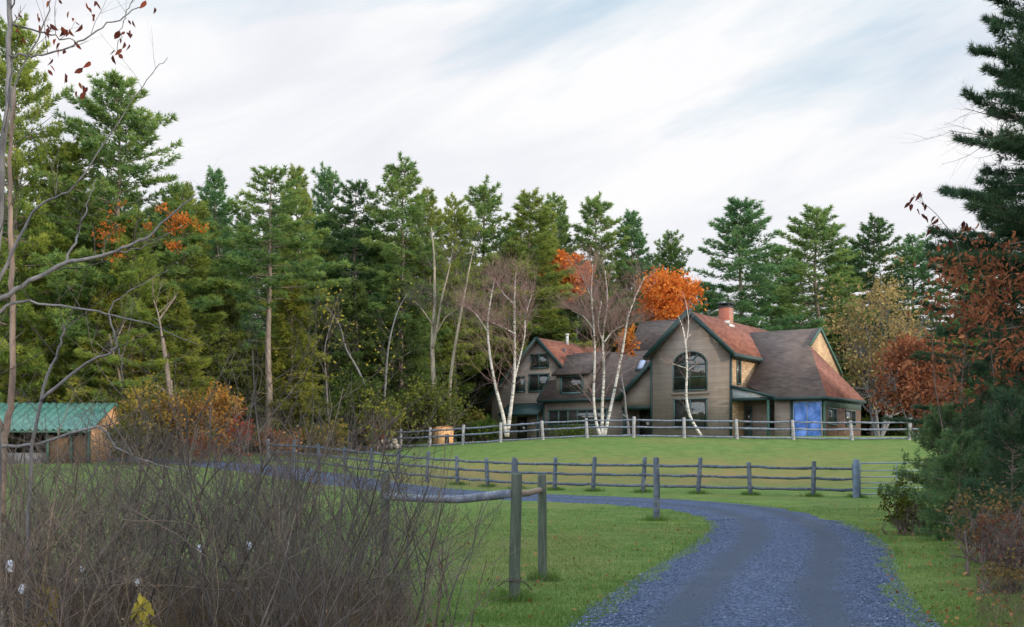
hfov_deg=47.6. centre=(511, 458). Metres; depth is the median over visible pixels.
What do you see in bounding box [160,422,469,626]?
bare shrub
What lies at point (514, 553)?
fence brace
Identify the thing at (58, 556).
bare shrub
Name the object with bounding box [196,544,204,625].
milkweed
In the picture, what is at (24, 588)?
milkweed
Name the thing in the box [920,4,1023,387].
pine tree
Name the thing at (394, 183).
pine tree
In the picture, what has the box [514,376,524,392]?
window
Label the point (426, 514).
bare shrub
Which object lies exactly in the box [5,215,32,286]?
pine tree
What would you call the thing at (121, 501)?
bare shrub
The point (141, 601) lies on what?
weed
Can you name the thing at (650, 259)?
pine tree
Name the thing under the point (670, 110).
sky
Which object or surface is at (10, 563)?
milkweed
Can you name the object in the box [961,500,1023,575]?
shrub
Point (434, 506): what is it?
bare shrub
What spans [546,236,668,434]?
birch tree
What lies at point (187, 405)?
shrub
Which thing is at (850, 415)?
window
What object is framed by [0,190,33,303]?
pine tree
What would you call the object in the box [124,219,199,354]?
pine tree
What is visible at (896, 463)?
gate
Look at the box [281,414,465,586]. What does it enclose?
bare shrub
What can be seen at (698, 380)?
window
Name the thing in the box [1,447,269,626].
bare shrub
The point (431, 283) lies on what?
pine tree
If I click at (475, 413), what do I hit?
shrub
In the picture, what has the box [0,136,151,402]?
pine tree
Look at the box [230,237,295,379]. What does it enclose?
pine tree
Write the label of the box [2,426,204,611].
bare shrub
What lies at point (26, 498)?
bare shrub
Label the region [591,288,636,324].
pine tree
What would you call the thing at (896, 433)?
hemlock tree
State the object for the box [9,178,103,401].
pine tree
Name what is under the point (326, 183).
pine tree
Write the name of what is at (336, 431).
shrub
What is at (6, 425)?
sapling
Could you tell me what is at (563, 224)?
pine tree
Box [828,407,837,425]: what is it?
window
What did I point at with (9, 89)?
sapling
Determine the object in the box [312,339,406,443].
hemlock tree
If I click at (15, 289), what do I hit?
sapling
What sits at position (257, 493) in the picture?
bare shrub
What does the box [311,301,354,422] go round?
bare tree
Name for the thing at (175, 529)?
bare shrub
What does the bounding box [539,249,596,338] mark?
maple tree
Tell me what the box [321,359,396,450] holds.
shrub
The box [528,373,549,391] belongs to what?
window
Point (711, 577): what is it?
gravel road
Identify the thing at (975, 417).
pine bush
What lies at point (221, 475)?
bare shrub
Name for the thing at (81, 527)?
bare shrub
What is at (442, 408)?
shrub
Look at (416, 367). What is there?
hemlock tree
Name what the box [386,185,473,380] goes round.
pine tree
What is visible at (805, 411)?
tarp
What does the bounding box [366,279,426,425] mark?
bare tree
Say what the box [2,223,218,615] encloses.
sapling
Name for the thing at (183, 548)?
bare shrub
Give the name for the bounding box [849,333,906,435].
hemlock tree
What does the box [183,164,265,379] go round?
pine tree
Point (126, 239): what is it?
pine tree
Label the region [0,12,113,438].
pine tree
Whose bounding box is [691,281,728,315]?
pine tree
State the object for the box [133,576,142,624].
milkweed
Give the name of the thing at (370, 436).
shrub
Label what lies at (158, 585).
thicket leaves
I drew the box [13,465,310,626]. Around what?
bare shrub
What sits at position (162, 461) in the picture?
bare shrub
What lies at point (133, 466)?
bare shrub
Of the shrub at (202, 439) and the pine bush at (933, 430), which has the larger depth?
the shrub at (202, 439)
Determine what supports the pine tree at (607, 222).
on the ground at (736, 452)
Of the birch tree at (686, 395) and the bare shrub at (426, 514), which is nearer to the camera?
the bare shrub at (426, 514)
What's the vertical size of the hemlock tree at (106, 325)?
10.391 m
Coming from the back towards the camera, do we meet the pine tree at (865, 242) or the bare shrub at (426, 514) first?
the pine tree at (865, 242)
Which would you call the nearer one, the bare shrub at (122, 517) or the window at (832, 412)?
the bare shrub at (122, 517)
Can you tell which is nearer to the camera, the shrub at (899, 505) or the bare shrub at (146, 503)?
the bare shrub at (146, 503)
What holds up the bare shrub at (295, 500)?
on the ground at (736, 452)
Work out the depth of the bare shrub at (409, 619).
6.64 m
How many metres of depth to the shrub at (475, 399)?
95.46 m
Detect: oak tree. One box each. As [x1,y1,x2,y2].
[864,327,969,435]
[907,223,1023,518]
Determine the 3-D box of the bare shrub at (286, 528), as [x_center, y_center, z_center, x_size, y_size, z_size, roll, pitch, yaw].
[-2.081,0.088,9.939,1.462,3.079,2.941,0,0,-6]
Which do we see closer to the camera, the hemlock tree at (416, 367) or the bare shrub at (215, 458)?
the bare shrub at (215, 458)
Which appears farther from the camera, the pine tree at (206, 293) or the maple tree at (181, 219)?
the pine tree at (206, 293)
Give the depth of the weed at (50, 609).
7.20 m
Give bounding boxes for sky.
[0,0,1023,417]
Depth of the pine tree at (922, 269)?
111.76 m
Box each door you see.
[517,417,526,438]
[745,406,751,435]
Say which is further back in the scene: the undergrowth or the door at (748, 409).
the door at (748, 409)
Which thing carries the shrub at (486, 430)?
on the ground at (736, 452)
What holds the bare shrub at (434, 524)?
on the ground at (736, 452)
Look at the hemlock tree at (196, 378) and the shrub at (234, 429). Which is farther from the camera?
the hemlock tree at (196, 378)
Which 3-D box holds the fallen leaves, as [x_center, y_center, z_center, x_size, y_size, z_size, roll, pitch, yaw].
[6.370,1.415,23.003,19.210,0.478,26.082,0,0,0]
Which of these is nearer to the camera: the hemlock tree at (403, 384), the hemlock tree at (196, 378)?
the hemlock tree at (196, 378)
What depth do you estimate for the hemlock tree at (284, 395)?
96.66 m
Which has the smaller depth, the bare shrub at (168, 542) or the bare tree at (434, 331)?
the bare shrub at (168, 542)
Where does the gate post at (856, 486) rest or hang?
on the ground at (736, 452)
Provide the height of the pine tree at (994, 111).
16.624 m
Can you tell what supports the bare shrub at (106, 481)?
on the ground at (736, 452)
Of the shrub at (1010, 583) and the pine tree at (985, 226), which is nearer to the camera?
the shrub at (1010, 583)
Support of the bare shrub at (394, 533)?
on the ground at (736, 452)
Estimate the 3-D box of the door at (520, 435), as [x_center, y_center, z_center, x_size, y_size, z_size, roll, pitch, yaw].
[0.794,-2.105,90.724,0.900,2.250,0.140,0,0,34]
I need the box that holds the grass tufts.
[374,480,867,603]
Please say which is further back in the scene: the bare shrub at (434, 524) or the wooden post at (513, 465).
the wooden post at (513, 465)
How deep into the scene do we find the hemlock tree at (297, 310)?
73.41 m
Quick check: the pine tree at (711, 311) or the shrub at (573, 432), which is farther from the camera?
the pine tree at (711, 311)
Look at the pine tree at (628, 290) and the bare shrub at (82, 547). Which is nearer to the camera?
the bare shrub at (82, 547)
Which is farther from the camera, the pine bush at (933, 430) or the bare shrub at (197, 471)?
the pine bush at (933, 430)
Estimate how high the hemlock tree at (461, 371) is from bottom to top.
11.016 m
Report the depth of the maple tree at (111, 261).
64.85 m
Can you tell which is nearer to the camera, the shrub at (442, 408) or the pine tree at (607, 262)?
the shrub at (442, 408)
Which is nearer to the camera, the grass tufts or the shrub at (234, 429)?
the grass tufts
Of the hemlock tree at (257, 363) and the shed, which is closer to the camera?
the shed
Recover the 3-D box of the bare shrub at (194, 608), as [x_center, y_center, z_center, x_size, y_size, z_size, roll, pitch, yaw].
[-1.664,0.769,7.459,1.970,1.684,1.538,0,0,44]
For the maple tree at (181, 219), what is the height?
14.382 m
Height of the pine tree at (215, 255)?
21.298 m
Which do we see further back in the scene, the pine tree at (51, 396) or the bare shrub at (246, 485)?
the pine tree at (51, 396)
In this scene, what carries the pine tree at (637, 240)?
on the ground at (736, 452)
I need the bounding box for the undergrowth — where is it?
[2,546,431,626]
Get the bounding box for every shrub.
[0,309,297,626]
[0,326,205,626]
[0,340,179,620]
[0,351,182,626]
[0,415,133,626]
[0,462,164,626]
[1,357,255,624]
[1,405,249,626]
[1,433,168,623]
[1,446,167,626]
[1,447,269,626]
[1,452,106,611]
[1,467,133,626]
[2,375,142,562]
[2,419,193,611]
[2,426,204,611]
[2,459,185,620]
[2,501,79,609]
[2,538,214,626]
[3,426,271,600]
[4,405,199,589]
[6,338,257,612]
[6,392,240,612]
[6,450,79,548]
[12,337,190,622]
[13,419,285,626]
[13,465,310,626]
[29,477,340,626]
[30,240,500,626]
[32,310,399,626]
[49,335,348,625]
[49,471,119,585]
[64,366,313,595]
[66,425,277,599]
[80,489,267,626]
[82,393,266,583]
[88,451,385,626]
[90,399,414,626]
[94,378,384,582]
[100,371,182,461]
[100,377,313,580]
[101,414,143,464]
[126,498,222,575]
[136,432,489,626]
[138,411,370,626]
[143,410,380,595]
[145,387,211,461]
[145,474,233,602]
[147,401,394,626]
[157,321,347,626]
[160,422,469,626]
[175,396,439,603]
[180,431,221,461]
[181,470,402,626]
[182,393,399,595]
[185,436,390,559]
[185,516,317,595]
[187,317,447,594]
[190,377,245,461]
[220,330,490,626]
[221,478,329,611]
[224,404,254,460]
[232,401,349,542]
[236,443,464,614]
[236,464,367,572]
[244,452,485,626]
[244,457,533,626]
[253,425,309,457]
[257,444,451,620]
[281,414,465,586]
[282,478,542,626]
[287,463,490,604]
[289,392,497,625]
[297,416,350,455]
[312,479,568,626]
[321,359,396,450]
[321,387,543,626]
[332,513,458,595]
[333,421,489,597]
[355,387,413,451]
[355,418,386,450]
[379,391,436,444]
[391,373,473,440]
[451,406,488,441]
[464,413,503,440]
[545,419,596,435]
[877,475,930,535]
[930,477,1023,562]
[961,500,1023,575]
[969,545,1023,593]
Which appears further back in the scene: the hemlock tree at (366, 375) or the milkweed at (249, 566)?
the hemlock tree at (366, 375)
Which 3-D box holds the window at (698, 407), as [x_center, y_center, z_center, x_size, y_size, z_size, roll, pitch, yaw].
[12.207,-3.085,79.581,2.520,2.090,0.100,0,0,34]
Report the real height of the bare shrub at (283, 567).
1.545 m
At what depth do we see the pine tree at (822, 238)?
106.71 m
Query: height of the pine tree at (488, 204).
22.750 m
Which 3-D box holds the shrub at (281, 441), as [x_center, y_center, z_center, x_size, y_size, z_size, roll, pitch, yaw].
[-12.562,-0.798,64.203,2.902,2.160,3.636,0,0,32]
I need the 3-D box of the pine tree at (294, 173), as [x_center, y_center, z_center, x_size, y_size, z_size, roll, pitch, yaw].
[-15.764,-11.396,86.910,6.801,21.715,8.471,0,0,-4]
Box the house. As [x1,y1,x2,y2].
[469,302,865,440]
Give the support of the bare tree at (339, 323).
on the ground at (736, 452)
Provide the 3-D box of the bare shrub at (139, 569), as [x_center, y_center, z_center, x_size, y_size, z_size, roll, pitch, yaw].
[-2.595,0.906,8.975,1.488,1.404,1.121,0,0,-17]
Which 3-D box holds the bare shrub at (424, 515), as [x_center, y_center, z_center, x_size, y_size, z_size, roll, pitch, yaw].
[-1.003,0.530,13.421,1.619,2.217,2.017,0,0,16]
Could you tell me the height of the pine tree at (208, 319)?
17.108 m
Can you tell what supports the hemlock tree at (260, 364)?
on the ground at (736, 452)
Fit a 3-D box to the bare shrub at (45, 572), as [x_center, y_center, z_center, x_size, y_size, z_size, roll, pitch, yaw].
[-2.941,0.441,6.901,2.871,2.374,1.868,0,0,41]
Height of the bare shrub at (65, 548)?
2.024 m
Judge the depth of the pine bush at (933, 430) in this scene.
24.82 m
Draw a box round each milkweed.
[5,560,13,625]
[17,582,27,625]
[79,565,86,626]
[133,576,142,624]
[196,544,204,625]
[244,542,251,622]
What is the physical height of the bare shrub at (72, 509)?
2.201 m
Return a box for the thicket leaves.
[1,417,414,626]
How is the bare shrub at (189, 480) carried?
on the ground at (736, 452)
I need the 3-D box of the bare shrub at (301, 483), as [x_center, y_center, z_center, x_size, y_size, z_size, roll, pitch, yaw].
[-1.967,0.480,11.386,1.872,2.304,2.637,0,0,21]
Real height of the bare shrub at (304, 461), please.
3.052 m
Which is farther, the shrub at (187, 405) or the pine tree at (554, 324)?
the pine tree at (554, 324)
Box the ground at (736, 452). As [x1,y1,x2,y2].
[2,436,1023,626]
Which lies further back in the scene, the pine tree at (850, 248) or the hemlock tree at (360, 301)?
the pine tree at (850, 248)
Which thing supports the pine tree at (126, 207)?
on the ground at (736, 452)
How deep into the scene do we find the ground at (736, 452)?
40.10 m
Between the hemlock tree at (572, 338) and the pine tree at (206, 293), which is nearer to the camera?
the pine tree at (206, 293)
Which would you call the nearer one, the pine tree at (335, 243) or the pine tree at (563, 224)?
the pine tree at (335, 243)
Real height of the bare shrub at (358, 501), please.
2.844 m
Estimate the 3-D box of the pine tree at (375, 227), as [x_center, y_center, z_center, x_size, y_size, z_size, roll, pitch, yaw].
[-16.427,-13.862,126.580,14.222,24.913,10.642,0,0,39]
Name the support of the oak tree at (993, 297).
on the ground at (736, 452)
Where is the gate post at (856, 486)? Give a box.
[853,459,859,497]
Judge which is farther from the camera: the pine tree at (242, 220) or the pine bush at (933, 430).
the pine tree at (242, 220)
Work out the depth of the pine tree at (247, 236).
72.41 m
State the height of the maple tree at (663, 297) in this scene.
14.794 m
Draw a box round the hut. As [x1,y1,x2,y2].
[431,426,453,443]
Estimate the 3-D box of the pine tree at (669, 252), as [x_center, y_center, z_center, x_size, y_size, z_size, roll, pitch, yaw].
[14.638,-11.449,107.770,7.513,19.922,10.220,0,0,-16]
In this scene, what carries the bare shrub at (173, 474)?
on the ground at (736, 452)
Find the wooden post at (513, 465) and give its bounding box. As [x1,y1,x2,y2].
[511,457,515,473]
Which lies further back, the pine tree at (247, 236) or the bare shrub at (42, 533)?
the pine tree at (247, 236)
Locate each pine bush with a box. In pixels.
[876,401,996,531]
[906,426,1017,540]
[938,375,1023,533]
[958,383,1023,541]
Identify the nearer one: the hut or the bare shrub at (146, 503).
the bare shrub at (146, 503)
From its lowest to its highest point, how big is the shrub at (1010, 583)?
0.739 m
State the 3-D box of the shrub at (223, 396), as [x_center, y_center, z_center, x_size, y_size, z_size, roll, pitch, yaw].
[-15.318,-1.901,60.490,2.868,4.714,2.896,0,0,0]
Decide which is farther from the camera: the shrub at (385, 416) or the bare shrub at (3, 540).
the shrub at (385, 416)
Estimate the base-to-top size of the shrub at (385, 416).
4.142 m
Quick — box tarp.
[793,401,821,435]
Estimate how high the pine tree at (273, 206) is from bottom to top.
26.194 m
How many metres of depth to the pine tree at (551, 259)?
111.44 m
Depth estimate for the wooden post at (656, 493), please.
29.33 m
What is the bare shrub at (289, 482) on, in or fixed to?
on the ground at (736, 452)
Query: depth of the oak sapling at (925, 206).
24.00 m
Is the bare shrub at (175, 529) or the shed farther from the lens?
the shed
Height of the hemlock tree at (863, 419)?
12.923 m
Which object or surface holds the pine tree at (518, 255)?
on the ground at (736, 452)
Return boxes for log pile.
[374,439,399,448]
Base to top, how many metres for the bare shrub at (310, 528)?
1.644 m
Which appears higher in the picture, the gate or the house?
the house
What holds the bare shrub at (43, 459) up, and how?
on the ground at (736, 452)
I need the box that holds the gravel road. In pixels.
[107,457,915,626]
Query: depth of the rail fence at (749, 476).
42.48 m
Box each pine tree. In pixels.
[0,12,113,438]
[0,68,227,403]
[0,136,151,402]
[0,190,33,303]
[0,224,8,394]
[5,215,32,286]
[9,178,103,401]
[56,169,145,394]
[65,203,186,443]
[113,192,163,225]
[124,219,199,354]
[126,182,261,447]
[161,182,241,394]
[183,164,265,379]
[204,163,353,452]
[208,214,229,305]
[212,207,253,317]
[218,214,281,329]
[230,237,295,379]
[248,202,297,327]
[256,163,338,443]
[264,160,377,440]
[290,229,348,315]
[302,178,417,444]
[329,151,463,436]
[329,225,387,361]
[342,217,380,320]
[356,247,410,359]
[359,257,380,313]
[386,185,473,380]
[386,233,430,299]
[411,192,507,441]
[420,269,449,373]
[441,174,543,414]
[461,187,595,374]
[502,235,538,291]
[514,244,575,340]
[517,191,594,343]
[537,190,648,350]
[541,238,584,334]
[578,260,617,331]
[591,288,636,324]
[601,208,660,351]
[608,263,650,320]
[633,251,672,289]
[641,229,705,320]
[691,194,826,331]
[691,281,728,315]
[715,247,821,328]
[753,203,886,435]
[808,242,882,416]
[822,212,932,435]
[866,231,969,430]
[881,216,1023,461]
[894,0,1023,470]
[910,266,991,416]
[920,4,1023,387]
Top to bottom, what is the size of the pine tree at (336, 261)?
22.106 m
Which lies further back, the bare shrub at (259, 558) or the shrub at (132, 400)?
the shrub at (132, 400)
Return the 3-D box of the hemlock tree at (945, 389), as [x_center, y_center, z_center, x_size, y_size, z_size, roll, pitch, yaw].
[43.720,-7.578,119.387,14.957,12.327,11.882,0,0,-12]
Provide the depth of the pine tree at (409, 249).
126.56 m
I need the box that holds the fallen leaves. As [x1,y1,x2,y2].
[402,501,1023,626]
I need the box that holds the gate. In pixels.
[860,462,934,494]
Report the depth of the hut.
74.33 m
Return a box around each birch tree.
[444,243,552,436]
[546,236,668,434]
[659,294,702,435]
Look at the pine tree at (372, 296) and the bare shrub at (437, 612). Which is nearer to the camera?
the bare shrub at (437, 612)
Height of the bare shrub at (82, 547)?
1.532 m
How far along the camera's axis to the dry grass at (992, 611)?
11.76 m
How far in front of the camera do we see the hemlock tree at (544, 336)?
96.17 m
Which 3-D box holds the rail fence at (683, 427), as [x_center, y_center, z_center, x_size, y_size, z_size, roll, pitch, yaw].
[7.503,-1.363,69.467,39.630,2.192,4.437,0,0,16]
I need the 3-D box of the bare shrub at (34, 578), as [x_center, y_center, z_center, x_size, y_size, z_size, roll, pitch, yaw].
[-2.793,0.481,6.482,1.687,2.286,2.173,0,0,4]
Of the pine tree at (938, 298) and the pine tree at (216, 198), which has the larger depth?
the pine tree at (938, 298)
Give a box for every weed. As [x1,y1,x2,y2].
[36,581,59,626]
[129,592,156,626]
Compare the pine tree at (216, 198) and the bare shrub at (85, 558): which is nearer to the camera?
the bare shrub at (85, 558)
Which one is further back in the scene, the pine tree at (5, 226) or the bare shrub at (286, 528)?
the pine tree at (5, 226)
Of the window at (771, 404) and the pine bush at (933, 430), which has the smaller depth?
the pine bush at (933, 430)
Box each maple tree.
[90,199,130,407]
[142,202,209,456]
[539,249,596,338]
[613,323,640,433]
[628,264,708,320]
[811,245,936,435]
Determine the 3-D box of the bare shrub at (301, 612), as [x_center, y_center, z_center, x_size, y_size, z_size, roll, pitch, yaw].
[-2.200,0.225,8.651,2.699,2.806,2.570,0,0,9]
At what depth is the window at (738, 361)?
79.03 m
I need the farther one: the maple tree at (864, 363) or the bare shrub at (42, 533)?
the maple tree at (864, 363)
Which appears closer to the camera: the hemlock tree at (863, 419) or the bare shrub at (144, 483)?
the bare shrub at (144, 483)
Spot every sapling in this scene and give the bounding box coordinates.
[0,0,156,626]
[0,13,232,344]
[0,87,88,522]
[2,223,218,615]
[904,192,968,459]
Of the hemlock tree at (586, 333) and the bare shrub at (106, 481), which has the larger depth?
the hemlock tree at (586, 333)
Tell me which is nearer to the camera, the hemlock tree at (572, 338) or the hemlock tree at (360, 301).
the hemlock tree at (360, 301)
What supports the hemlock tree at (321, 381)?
on the ground at (736, 452)
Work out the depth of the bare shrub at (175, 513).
11.72 m
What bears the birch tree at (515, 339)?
on the ground at (736, 452)
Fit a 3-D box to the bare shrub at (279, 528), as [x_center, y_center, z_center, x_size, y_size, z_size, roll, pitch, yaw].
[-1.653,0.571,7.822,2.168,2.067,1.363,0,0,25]
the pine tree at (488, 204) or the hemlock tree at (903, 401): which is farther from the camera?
the hemlock tree at (903, 401)
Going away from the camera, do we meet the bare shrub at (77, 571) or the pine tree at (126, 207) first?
the bare shrub at (77, 571)
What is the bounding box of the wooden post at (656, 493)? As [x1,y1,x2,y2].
[653,457,659,519]
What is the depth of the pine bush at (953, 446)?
21.91 m
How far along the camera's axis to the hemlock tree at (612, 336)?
98.86 m
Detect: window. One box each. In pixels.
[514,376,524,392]
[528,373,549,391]
[530,353,548,368]
[548,408,607,426]
[560,375,583,394]
[639,409,649,434]
[673,351,707,390]
[673,398,707,428]
[736,359,741,384]
[770,403,773,427]
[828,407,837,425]
[845,409,855,426]
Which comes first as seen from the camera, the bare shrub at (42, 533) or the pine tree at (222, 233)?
the bare shrub at (42, 533)
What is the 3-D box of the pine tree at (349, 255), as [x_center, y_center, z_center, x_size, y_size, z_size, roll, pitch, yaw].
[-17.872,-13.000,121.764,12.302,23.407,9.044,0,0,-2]
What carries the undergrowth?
on the ground at (736, 452)
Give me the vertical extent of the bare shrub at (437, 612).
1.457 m
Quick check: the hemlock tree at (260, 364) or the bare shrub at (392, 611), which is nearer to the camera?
the bare shrub at (392, 611)
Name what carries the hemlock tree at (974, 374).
on the ground at (736, 452)
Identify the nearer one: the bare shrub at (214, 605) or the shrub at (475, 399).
the bare shrub at (214, 605)
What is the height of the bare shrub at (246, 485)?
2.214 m
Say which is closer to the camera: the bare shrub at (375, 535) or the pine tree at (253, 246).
the bare shrub at (375, 535)
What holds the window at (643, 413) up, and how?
in the house
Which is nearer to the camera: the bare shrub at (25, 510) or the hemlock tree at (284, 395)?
the bare shrub at (25, 510)
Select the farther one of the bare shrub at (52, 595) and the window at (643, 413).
the window at (643, 413)
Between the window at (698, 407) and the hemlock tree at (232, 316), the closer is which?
the hemlock tree at (232, 316)
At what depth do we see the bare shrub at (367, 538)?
10.07 m
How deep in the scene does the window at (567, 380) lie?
87.07 m
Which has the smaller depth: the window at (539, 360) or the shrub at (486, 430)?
the shrub at (486, 430)
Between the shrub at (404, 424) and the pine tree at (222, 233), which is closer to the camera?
the shrub at (404, 424)
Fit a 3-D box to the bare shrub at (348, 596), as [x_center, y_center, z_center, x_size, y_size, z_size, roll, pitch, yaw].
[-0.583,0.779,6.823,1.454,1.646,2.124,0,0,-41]
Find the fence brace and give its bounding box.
[379,473,547,600]
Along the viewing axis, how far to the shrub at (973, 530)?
16.64 m
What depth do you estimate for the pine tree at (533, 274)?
112.16 m
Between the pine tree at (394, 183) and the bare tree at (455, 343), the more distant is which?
the pine tree at (394, 183)
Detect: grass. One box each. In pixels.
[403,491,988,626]
[972,550,1023,626]
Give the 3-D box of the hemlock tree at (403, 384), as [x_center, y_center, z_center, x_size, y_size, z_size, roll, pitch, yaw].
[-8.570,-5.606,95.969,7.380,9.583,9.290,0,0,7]
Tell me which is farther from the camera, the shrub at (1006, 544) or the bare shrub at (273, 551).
the shrub at (1006, 544)
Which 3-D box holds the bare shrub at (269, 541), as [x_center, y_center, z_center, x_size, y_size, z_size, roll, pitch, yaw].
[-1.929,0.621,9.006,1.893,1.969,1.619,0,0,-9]
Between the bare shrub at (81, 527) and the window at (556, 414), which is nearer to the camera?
the bare shrub at (81, 527)
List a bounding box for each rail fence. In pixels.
[266,439,852,494]
[347,416,962,447]
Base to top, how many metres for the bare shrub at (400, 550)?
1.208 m
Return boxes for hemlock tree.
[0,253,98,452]
[56,284,162,456]
[138,282,220,457]
[197,288,275,451]
[224,338,298,444]
[242,341,292,416]
[243,280,334,451]
[262,311,335,430]
[292,332,366,440]
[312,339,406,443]
[313,275,402,445]
[356,267,452,444]
[388,338,438,441]
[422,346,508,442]
[435,337,491,418]
[452,337,520,440]
[485,331,561,419]
[557,330,585,343]
[570,327,617,351]
[596,318,632,351]
[814,317,902,435]
[843,318,922,435]
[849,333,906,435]
[863,309,947,435]
[883,328,966,432]
[945,323,1007,427]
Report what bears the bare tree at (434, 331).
on the ground at (736, 452)
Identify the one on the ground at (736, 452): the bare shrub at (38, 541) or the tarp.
the bare shrub at (38, 541)
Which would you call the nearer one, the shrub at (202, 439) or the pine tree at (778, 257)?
the shrub at (202, 439)
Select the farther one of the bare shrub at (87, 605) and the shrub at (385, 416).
the shrub at (385, 416)
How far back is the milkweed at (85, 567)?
8.00 m
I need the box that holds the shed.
[0,402,129,463]
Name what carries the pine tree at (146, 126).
on the ground at (736, 452)
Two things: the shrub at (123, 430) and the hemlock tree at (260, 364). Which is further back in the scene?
the hemlock tree at (260, 364)
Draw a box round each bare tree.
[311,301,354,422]
[312,282,378,426]
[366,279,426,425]
[395,211,481,421]
[445,220,490,412]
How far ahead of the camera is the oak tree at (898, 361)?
73.26 m
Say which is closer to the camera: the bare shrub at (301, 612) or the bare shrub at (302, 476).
the bare shrub at (301, 612)
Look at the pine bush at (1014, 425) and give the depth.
19.90 m
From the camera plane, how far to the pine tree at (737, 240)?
102.46 m
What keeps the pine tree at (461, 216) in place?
on the ground at (736, 452)
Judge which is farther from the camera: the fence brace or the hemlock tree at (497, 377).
the hemlock tree at (497, 377)
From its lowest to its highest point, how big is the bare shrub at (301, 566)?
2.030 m
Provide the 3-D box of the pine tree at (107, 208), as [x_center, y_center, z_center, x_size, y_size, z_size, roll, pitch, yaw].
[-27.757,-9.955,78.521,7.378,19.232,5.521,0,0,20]
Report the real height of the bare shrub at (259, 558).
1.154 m

